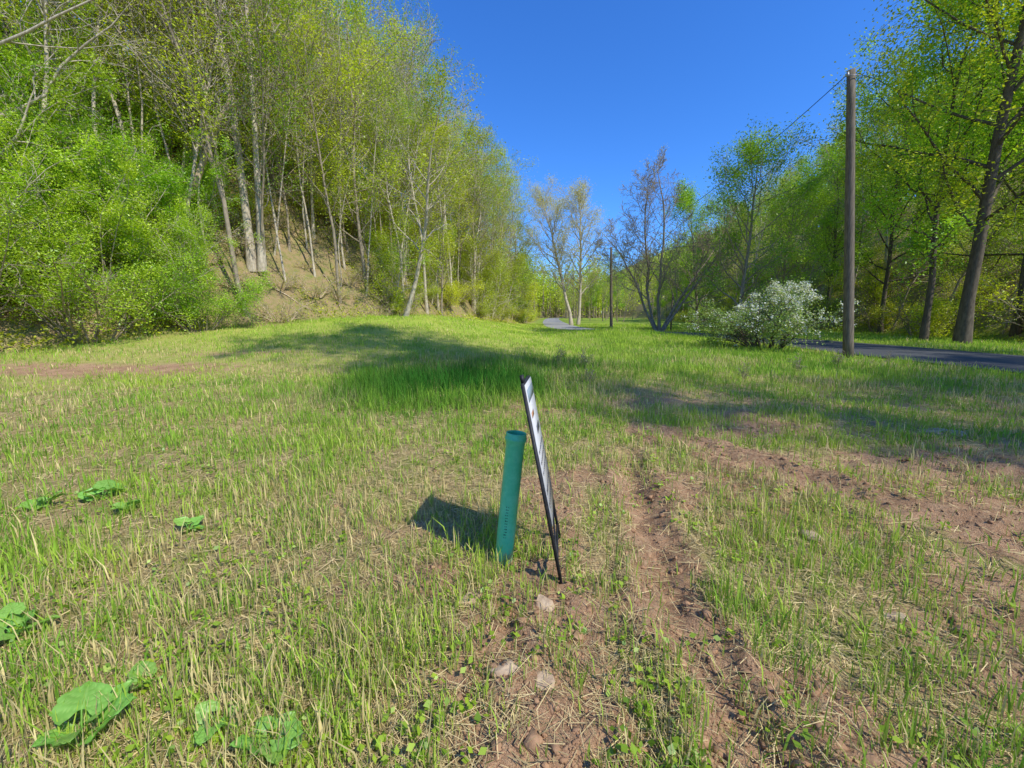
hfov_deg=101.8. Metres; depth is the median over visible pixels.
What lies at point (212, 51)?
sapling
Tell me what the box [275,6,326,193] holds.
sapling
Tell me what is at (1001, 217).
deciduous tree
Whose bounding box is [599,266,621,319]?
deciduous tree
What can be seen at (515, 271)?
leafy tree
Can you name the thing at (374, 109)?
sapling
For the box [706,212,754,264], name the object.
deciduous tree
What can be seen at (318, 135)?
sapling
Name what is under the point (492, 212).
deciduous tree
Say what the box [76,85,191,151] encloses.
understory shrub
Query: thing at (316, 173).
understory shrub
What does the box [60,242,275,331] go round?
leafy shrub
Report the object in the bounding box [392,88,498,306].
deciduous tree
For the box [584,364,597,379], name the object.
dry weed
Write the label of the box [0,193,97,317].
leafy shrub
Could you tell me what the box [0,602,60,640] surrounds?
broad leaved plant
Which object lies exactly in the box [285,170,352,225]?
understory shrub
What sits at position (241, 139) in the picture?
understory shrub
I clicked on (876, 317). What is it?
understory shrub
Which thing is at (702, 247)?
bare spreading tree
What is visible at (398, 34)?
deciduous tree
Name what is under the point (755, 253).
deciduous tree
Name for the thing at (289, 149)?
understory shrub
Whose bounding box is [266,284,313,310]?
fallen branch
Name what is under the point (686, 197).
leafy tree
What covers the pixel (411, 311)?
brush
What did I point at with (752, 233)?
deciduous tree
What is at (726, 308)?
understory shrub
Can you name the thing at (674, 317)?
understory shrub
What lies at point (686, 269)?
deciduous tree
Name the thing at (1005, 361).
road
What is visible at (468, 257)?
deciduous tree
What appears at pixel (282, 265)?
deciduous tree
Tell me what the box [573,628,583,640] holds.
rock
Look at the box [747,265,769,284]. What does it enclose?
understory shrub
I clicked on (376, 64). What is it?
deciduous tree
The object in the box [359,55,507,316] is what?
leaning tree
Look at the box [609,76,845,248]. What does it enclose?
overhead wire
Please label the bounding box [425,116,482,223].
deciduous tree
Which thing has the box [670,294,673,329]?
wooden post
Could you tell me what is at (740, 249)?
deciduous tree
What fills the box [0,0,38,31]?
sapling
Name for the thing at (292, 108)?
deciduous tree
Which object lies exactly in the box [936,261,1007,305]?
understory shrub
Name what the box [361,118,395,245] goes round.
sapling
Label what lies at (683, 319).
understory shrub
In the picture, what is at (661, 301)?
deciduous tree
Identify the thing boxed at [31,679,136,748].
broad leaved plant
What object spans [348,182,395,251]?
leafy tree
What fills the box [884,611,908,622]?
rock
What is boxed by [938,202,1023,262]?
understory shrub
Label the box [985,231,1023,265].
understory shrub
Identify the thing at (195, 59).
deciduous tree
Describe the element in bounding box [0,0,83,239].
sapling
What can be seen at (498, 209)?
deciduous tree
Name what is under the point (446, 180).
sapling
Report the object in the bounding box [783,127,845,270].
deciduous tree
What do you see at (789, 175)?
deciduous tree
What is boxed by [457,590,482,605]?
rock
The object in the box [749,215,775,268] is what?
deciduous tree
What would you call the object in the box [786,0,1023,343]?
roadside tree
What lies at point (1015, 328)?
roadside tree
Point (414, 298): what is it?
brush
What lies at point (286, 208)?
deciduous tree
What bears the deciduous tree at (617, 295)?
on the ground at (362, 301)
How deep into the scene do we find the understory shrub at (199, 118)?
26.86 m
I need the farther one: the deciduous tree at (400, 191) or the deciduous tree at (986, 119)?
the deciduous tree at (400, 191)
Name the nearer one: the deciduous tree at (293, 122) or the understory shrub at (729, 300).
the deciduous tree at (293, 122)
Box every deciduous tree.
[0,0,74,148]
[0,0,164,246]
[0,1,85,143]
[4,0,139,144]
[6,0,134,203]
[16,0,184,241]
[79,0,317,317]
[108,4,182,70]
[109,0,273,228]
[115,0,164,155]
[123,0,290,243]
[132,1,267,195]
[137,0,236,154]
[141,1,256,194]
[145,0,198,131]
[169,0,323,274]
[184,0,281,185]
[205,45,280,180]
[213,1,295,173]
[234,0,321,201]
[236,70,329,251]
[239,0,368,238]
[242,15,321,199]
[248,44,368,253]
[251,0,376,303]
[251,0,438,288]
[266,2,337,171]
[270,0,403,219]
[280,0,399,175]
[280,9,343,155]
[287,0,325,177]
[292,112,360,240]
[292,128,380,289]
[301,46,356,216]
[321,10,349,179]
[326,68,425,297]
[327,33,381,169]
[336,17,462,313]
[338,13,377,181]
[339,1,390,179]
[342,104,426,281]
[354,18,403,194]
[356,6,434,224]
[364,120,436,281]
[368,0,476,223]
[370,148,417,216]
[378,82,433,231]
[380,94,481,310]
[385,47,436,185]
[387,114,479,314]
[391,125,478,274]
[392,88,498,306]
[392,113,469,276]
[423,92,475,198]
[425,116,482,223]
[430,114,513,309]
[438,168,498,253]
[445,119,526,311]
[445,155,491,281]
[459,230,479,277]
[460,139,538,297]
[460,195,514,297]
[468,168,510,287]
[484,175,516,261]
[485,215,529,318]
[486,172,548,319]
[486,199,537,266]
[487,219,519,317]
[505,220,550,317]
[509,249,539,300]
[517,239,544,295]
[556,283,571,311]
[561,286,574,309]
[564,270,585,317]
[567,279,586,321]
[574,254,605,321]
[581,270,604,319]
[582,268,605,318]
[590,262,617,320]
[598,248,630,321]
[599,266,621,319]
[600,273,618,318]
[609,272,629,319]
[618,254,656,321]
[620,292,628,315]
[623,275,645,319]
[628,288,642,316]
[634,253,671,313]
[648,268,671,316]
[655,272,674,318]
[662,268,681,312]
[664,267,688,313]
[667,268,689,319]
[671,233,708,312]
[672,251,707,305]
[679,233,709,282]
[690,230,731,321]
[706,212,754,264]
[707,191,757,288]
[712,209,761,310]
[721,200,769,266]
[727,240,769,315]
[735,213,765,258]
[739,177,794,303]
[742,159,800,284]
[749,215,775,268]
[750,176,779,253]
[753,164,807,255]
[758,203,807,283]
[764,157,830,255]
[780,181,860,302]
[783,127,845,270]
[787,82,923,284]
[803,178,870,294]
[805,154,879,257]
[816,127,873,221]
[816,182,885,295]
[827,121,874,158]
[841,92,919,280]
[842,123,898,231]
[859,49,994,247]
[868,50,991,282]
[884,157,1022,330]
[901,67,1011,226]
[912,99,976,208]
[926,65,996,196]
[927,31,1023,194]
[928,145,1023,333]
[935,46,1022,223]
[959,6,1023,182]
[966,187,1023,333]
[976,84,1023,265]
[977,86,1023,203]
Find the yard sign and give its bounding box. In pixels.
[520,374,562,583]
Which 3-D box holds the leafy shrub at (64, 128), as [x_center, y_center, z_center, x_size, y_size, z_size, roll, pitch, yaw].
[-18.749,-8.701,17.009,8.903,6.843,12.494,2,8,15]
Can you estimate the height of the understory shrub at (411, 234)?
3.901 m
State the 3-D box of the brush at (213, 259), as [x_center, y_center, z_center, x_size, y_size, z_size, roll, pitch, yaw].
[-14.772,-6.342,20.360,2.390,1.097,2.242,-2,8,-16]
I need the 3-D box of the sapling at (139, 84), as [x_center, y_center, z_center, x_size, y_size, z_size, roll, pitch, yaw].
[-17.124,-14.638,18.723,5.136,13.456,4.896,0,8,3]
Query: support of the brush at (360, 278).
on the ground at (362, 301)
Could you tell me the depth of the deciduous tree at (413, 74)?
40.35 m
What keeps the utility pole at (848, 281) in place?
on the ground at (362, 301)
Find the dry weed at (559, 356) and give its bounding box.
[556,344,566,360]
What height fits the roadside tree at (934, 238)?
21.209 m
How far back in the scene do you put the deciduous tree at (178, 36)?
26.20 m
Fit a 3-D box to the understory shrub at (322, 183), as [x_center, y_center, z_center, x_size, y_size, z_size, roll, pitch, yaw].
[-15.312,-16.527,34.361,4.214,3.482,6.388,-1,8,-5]
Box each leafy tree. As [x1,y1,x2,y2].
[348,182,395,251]
[359,199,431,311]
[377,196,411,246]
[410,220,462,304]
[423,200,461,268]
[428,222,462,286]
[448,237,468,276]
[454,231,503,315]
[472,249,516,315]
[489,252,528,317]
[495,255,530,319]
[507,271,532,318]
[518,274,540,321]
[522,289,535,317]
[646,174,748,326]
[680,110,837,333]
[734,163,843,313]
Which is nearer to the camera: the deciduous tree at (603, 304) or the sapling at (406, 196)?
the sapling at (406, 196)
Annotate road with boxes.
[543,311,1023,372]
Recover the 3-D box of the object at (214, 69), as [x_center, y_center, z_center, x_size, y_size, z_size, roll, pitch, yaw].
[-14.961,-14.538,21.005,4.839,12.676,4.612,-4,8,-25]
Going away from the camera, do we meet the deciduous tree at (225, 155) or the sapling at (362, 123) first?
the deciduous tree at (225, 155)
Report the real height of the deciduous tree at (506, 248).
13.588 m
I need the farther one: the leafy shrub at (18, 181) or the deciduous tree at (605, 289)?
the deciduous tree at (605, 289)
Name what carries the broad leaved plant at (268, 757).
on the ground at (362, 301)
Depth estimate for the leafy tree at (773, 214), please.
34.99 m
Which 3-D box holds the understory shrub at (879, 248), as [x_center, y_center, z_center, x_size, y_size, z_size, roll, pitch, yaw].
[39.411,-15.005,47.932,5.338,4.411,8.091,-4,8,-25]
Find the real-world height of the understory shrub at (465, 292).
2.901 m
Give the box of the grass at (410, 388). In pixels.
[0,296,1023,767]
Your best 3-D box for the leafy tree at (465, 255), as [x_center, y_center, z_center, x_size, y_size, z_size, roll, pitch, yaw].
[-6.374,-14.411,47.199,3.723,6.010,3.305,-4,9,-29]
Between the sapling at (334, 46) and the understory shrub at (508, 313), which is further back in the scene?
the understory shrub at (508, 313)
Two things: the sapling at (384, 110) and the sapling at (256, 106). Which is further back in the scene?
the sapling at (384, 110)
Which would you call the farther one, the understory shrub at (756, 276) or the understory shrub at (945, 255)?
the understory shrub at (756, 276)
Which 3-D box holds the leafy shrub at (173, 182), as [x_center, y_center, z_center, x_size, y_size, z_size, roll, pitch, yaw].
[-15.877,-9.007,18.820,9.370,5.132,6.678,-7,10,-43]
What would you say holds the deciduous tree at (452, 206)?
on the ground at (362, 301)
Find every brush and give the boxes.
[201,220,273,255]
[204,246,237,264]
[210,201,272,229]
[212,268,260,288]
[242,295,312,322]
[243,233,279,248]
[252,204,295,229]
[255,268,307,289]
[292,255,322,269]
[292,273,340,297]
[296,230,326,243]
[310,221,342,236]
[327,249,354,262]
[328,267,372,285]
[328,283,355,299]
[343,262,388,280]
[356,299,399,316]
[373,295,420,315]
[405,292,423,308]
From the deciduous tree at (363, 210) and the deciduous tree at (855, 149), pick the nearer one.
the deciduous tree at (363, 210)
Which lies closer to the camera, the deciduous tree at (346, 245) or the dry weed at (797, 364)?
the dry weed at (797, 364)
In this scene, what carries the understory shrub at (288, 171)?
on the ground at (362, 301)
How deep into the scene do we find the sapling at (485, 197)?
44.92 m
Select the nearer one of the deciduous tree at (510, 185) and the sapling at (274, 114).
the sapling at (274, 114)
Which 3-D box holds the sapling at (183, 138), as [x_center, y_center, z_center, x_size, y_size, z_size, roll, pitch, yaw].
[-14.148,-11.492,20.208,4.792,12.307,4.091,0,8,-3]
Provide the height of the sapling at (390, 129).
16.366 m
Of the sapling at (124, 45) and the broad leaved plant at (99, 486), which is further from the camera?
the sapling at (124, 45)
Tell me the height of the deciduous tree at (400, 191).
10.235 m
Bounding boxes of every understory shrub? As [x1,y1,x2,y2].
[75,102,185,187]
[76,20,166,92]
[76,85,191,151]
[94,193,182,234]
[107,53,198,124]
[115,90,224,151]
[150,75,243,140]
[158,168,240,215]
[213,134,262,177]
[217,179,278,216]
[220,121,265,157]
[246,146,306,193]
[252,145,293,178]
[271,130,316,167]
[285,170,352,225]
[296,165,353,200]
[306,162,329,182]
[318,194,383,239]
[345,177,392,218]
[359,274,427,314]
[363,183,413,224]
[364,222,406,254]
[365,236,429,283]
[385,228,441,270]
[404,277,442,300]
[406,217,443,255]
[428,239,463,267]
[430,281,465,307]
[444,275,486,302]
[445,265,479,286]
[470,299,495,318]
[476,291,498,316]
[486,299,518,320]
[489,292,504,307]
[490,274,512,292]
[510,299,528,315]
[511,305,527,319]
[518,307,534,322]
[527,310,536,321]
[646,308,656,317]
[673,309,690,321]
[674,301,688,313]
[676,308,700,321]
[686,295,719,323]
[701,284,744,307]
[702,302,737,322]
[712,288,747,306]
[714,268,741,292]
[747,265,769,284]
[777,271,810,287]
[786,249,820,275]
[793,266,826,289]
[793,282,855,329]
[800,290,842,317]
[813,236,896,271]
[819,263,861,291]
[824,257,913,304]
[854,247,902,279]
[854,290,915,331]
[876,282,980,338]
[896,237,969,268]
[910,205,971,256]
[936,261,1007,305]
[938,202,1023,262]
[948,261,1023,334]
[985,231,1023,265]
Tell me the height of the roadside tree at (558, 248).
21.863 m
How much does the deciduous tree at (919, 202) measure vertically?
16.145 m
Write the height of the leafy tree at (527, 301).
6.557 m
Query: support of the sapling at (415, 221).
on the ground at (362, 301)
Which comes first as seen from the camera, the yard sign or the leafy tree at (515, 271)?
the yard sign
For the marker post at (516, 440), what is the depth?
2.63 m
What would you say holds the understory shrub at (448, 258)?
on the ground at (362, 301)
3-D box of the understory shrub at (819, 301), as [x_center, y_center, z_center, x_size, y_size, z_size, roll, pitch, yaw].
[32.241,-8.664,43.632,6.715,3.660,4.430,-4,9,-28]
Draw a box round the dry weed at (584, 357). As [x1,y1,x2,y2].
[576,349,594,364]
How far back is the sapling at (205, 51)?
21.00 m
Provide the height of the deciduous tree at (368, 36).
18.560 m
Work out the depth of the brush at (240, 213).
22.96 m
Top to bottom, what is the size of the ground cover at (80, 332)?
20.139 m
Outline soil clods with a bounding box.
[14,395,1023,767]
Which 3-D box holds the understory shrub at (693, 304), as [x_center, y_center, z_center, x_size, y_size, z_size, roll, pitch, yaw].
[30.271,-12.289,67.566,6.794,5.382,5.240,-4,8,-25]
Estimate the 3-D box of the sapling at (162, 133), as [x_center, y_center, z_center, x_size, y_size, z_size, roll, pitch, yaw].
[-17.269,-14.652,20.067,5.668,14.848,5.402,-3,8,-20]
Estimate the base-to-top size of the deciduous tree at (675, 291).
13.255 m
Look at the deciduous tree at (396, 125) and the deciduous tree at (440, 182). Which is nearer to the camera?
the deciduous tree at (396, 125)
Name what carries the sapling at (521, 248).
on the ground at (362, 301)
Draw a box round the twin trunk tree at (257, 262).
[161,0,319,272]
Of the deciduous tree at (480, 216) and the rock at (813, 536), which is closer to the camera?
the rock at (813, 536)
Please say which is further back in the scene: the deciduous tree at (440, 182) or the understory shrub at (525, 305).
the understory shrub at (525, 305)
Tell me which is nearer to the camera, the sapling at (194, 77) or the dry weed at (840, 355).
the dry weed at (840, 355)
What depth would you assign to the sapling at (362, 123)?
34.08 m
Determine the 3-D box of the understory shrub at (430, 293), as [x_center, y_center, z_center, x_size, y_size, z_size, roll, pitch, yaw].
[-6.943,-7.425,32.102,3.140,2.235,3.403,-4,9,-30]
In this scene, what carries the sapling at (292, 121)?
on the ground at (362, 301)
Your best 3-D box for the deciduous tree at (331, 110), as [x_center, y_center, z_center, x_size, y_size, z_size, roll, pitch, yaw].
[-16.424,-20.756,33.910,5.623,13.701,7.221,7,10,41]
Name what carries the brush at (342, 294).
on the ground at (362, 301)
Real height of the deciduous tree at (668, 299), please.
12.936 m
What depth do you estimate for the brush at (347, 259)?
27.02 m
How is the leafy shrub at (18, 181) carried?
on the ground at (362, 301)
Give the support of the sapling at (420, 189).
on the ground at (362, 301)
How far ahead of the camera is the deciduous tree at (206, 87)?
23.14 m
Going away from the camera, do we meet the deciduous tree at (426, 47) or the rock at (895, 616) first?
the rock at (895, 616)
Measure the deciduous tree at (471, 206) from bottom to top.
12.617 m
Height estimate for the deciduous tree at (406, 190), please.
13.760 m
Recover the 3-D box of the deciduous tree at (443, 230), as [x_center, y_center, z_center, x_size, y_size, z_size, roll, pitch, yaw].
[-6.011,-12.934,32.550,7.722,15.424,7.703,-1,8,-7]
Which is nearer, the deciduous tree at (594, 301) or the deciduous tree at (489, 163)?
the deciduous tree at (489, 163)
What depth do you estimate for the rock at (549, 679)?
1.75 m
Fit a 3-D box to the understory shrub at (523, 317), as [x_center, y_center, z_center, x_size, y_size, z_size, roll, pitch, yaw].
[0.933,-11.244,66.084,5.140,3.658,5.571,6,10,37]
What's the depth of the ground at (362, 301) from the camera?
3.28 m
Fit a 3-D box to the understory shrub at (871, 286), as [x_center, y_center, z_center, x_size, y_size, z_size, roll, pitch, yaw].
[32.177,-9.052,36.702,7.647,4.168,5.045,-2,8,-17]
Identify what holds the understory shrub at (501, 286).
on the ground at (362, 301)
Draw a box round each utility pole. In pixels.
[610,247,612,327]
[842,68,860,357]
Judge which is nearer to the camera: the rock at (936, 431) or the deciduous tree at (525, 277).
the rock at (936, 431)
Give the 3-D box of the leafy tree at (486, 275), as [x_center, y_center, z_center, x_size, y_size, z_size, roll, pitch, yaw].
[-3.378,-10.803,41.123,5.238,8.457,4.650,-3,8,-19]
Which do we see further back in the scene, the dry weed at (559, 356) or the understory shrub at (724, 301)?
the understory shrub at (724, 301)
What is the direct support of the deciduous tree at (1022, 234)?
on the ground at (362, 301)
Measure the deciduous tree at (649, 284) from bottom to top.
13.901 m
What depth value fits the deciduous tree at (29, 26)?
19.07 m
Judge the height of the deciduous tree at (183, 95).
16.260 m
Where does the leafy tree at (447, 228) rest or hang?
on the ground at (362, 301)
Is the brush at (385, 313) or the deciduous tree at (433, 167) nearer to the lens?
the brush at (385, 313)
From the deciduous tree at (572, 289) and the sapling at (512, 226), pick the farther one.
the deciduous tree at (572, 289)
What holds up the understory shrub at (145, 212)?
on the ground at (362, 301)
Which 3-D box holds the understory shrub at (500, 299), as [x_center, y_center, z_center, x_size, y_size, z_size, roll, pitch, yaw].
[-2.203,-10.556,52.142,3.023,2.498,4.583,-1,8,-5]
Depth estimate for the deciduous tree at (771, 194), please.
92.01 m
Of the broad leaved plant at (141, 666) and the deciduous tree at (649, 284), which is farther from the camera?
the deciduous tree at (649, 284)
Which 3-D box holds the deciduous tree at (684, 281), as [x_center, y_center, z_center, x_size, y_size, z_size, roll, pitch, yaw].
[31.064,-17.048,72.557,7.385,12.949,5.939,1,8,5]
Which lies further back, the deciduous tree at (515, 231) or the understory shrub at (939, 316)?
the deciduous tree at (515, 231)
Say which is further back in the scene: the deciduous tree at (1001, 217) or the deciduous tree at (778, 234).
the deciduous tree at (778, 234)
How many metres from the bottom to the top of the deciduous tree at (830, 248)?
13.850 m
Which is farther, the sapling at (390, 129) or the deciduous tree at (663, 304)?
the deciduous tree at (663, 304)
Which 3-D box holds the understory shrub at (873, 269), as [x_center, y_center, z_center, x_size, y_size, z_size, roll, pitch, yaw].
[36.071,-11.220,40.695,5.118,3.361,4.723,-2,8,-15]
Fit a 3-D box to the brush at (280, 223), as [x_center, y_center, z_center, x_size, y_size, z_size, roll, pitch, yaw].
[-14.685,-9.972,25.229,2.888,1.326,2.709,6,10,39]
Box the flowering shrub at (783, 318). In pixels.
[678,277,863,350]
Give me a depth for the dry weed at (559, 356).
13.61 m
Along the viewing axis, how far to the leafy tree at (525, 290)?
62.74 m
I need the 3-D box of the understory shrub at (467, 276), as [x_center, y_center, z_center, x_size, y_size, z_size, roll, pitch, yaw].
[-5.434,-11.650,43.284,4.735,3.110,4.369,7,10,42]
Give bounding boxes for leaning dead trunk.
[163,51,250,238]
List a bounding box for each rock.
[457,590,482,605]
[488,658,519,675]
[535,593,553,611]
[536,670,554,690]
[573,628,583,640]
[801,530,821,543]
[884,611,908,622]
[920,428,965,435]
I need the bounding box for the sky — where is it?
[9,0,1022,283]
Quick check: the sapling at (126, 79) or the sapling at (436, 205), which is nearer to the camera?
the sapling at (126, 79)
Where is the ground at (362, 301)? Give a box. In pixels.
[0,19,1023,767]
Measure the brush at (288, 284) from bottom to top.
1.255 m
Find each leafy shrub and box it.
[0,0,199,167]
[0,1,122,119]
[0,3,133,202]
[0,47,225,252]
[0,102,111,265]
[0,111,204,283]
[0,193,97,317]
[0,197,239,341]
[7,107,255,241]
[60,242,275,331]
[79,188,263,293]
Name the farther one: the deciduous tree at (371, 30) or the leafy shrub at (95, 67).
the deciduous tree at (371, 30)
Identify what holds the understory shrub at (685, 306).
on the ground at (362, 301)
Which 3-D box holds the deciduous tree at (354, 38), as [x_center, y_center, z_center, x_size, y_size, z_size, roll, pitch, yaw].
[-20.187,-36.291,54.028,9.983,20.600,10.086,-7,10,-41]
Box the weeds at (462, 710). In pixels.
[0,356,1023,767]
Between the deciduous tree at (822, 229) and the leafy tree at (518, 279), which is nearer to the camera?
the deciduous tree at (822, 229)
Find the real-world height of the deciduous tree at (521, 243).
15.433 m
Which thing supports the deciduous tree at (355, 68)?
on the ground at (362, 301)
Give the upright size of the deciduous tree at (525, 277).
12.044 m
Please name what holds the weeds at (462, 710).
on the ground at (362, 301)
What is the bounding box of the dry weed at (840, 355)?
[829,349,845,363]
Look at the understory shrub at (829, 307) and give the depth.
39.11 m
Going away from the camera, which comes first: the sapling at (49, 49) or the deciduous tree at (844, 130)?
the sapling at (49, 49)
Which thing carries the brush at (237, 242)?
on the ground at (362, 301)
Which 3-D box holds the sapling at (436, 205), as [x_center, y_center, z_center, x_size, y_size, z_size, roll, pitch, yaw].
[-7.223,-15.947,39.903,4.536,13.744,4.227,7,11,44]
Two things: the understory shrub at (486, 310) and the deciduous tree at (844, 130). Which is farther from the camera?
the deciduous tree at (844, 130)
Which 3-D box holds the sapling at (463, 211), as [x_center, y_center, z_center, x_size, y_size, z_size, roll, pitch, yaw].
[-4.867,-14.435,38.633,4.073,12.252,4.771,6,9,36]
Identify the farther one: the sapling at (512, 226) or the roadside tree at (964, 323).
the sapling at (512, 226)
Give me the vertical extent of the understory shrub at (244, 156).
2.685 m
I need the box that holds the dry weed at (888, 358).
[884,352,897,361]
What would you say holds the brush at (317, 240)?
on the ground at (362, 301)
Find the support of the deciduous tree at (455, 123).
on the ground at (362, 301)
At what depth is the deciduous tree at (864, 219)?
34.39 m
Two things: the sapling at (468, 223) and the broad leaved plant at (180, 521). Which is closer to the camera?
the broad leaved plant at (180, 521)
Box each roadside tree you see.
[523,173,616,324]
[773,133,898,320]
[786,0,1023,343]
[827,35,1019,333]
[830,0,1023,340]
[903,0,1023,335]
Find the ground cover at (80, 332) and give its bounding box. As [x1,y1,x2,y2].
[0,82,1023,350]
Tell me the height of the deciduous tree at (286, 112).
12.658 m
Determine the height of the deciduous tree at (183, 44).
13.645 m
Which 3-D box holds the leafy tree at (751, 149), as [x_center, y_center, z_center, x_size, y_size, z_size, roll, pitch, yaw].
[16.761,-10.636,28.826,9.840,15.024,8.568,4,8,25]
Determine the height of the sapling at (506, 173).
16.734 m
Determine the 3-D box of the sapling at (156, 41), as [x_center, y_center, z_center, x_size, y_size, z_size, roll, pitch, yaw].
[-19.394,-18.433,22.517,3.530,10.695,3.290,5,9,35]
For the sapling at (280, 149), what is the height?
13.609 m
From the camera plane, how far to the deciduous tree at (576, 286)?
83.37 m
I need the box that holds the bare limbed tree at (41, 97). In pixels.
[0,0,193,157]
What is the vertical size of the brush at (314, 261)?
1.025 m
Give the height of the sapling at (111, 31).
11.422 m
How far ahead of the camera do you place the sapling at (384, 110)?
34.13 m
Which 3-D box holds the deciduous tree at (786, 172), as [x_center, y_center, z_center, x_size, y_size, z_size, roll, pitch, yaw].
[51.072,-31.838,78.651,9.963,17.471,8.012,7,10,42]
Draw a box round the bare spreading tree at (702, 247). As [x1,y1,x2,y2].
[580,145,756,331]
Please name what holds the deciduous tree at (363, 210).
on the ground at (362, 301)
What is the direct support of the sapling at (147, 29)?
on the ground at (362, 301)
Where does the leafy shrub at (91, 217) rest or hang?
on the ground at (362, 301)
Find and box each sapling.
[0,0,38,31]
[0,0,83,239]
[1,1,55,49]
[2,0,95,148]
[31,0,78,128]
[49,0,204,173]
[54,0,145,119]
[60,0,162,195]
[80,0,201,159]
[90,0,140,109]
[105,0,139,147]
[111,0,161,169]
[131,0,162,81]
[134,0,177,151]
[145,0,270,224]
[153,19,258,269]
[160,0,253,175]
[164,1,264,114]
[175,1,245,198]
[196,1,282,224]
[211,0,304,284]
[212,0,333,254]
[212,4,306,196]
[227,0,346,276]
[244,14,288,203]
[249,0,329,255]
[249,5,287,188]
[256,28,319,229]
[273,19,343,248]
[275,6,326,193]
[282,0,392,269]
[288,86,330,217]
[290,28,372,249]
[293,92,336,206]
[310,1,355,163]
[310,1,382,235]
[316,103,371,251]
[319,1,377,206]
[324,133,379,286]
[327,90,383,200]
[329,68,385,227]
[336,79,407,295]
[341,47,401,265]
[347,30,397,212]
[347,138,390,291]
[350,55,407,243]
[351,87,425,290]
[357,56,410,267]
[360,77,405,246]
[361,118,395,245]
[362,52,408,248]
[364,57,412,223]
[377,82,421,268]
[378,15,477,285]
[378,112,424,276]
[394,179,431,281]
[398,138,439,287]
[417,107,468,288]
[419,146,446,270]
[435,165,463,281]
[440,89,487,268]
[440,161,481,286]
[447,160,497,300]
[448,189,490,294]
[461,155,509,289]
[481,166,524,298]
[489,152,522,269]
[498,182,538,299]
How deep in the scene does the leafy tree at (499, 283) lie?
45.27 m
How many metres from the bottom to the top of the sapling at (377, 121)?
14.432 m
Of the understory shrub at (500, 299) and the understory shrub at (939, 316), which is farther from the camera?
the understory shrub at (500, 299)
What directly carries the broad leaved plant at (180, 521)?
on the ground at (362, 301)
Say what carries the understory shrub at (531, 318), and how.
on the ground at (362, 301)
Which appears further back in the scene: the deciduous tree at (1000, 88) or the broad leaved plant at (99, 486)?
the deciduous tree at (1000, 88)
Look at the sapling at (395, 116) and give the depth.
35.65 m
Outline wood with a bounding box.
[21,2,1010,317]
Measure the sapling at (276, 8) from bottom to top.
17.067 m
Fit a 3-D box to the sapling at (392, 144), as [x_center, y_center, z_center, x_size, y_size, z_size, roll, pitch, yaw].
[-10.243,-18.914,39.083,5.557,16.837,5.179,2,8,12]
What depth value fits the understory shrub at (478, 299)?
43.46 m
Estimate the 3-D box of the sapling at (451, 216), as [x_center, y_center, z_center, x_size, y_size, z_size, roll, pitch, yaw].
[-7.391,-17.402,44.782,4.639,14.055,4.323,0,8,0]
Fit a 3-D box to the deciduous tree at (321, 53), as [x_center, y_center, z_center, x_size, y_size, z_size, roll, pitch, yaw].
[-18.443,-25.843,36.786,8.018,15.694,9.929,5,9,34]
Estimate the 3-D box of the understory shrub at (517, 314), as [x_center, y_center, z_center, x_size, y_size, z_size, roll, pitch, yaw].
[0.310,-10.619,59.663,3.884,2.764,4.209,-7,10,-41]
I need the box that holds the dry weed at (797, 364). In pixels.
[787,353,806,370]
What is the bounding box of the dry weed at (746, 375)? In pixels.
[735,362,752,376]
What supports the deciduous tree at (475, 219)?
on the ground at (362, 301)
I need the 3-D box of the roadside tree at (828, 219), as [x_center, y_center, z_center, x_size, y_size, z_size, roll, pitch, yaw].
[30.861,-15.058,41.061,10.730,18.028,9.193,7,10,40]
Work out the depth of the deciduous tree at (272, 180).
26.50 m
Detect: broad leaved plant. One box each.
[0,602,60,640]
[17,489,66,508]
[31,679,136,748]
[77,479,124,500]
[110,499,139,511]
[127,660,163,690]
[174,515,204,531]
[193,699,241,745]
[228,710,302,764]
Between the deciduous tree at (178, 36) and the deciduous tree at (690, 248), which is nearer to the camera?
the deciduous tree at (178, 36)
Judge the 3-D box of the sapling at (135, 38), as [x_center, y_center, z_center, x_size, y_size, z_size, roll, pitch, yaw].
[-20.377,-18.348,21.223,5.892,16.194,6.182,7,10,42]
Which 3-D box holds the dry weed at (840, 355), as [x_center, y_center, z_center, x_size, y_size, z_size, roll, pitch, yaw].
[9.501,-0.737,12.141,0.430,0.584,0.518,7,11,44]
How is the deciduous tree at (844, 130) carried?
on the ground at (362, 301)
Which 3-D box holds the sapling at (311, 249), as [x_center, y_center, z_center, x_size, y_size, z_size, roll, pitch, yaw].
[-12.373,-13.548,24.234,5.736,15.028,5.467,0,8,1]
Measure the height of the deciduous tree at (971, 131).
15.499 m
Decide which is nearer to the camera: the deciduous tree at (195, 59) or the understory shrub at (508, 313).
the deciduous tree at (195, 59)
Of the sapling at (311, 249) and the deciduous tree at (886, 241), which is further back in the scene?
the deciduous tree at (886, 241)
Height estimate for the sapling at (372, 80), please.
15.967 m
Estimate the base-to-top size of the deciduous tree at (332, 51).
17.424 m
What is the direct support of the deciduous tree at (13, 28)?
on the ground at (362, 301)
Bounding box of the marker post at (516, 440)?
[495,430,526,564]
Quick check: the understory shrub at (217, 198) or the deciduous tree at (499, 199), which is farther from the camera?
the deciduous tree at (499, 199)
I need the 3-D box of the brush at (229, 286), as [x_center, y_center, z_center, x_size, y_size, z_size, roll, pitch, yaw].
[-13.825,-5.255,20.451,2.621,1.203,2.459,6,10,39]
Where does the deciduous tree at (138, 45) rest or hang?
on the ground at (362, 301)
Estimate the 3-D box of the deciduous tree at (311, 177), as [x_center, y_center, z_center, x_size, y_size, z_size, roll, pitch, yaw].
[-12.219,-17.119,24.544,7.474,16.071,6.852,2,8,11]

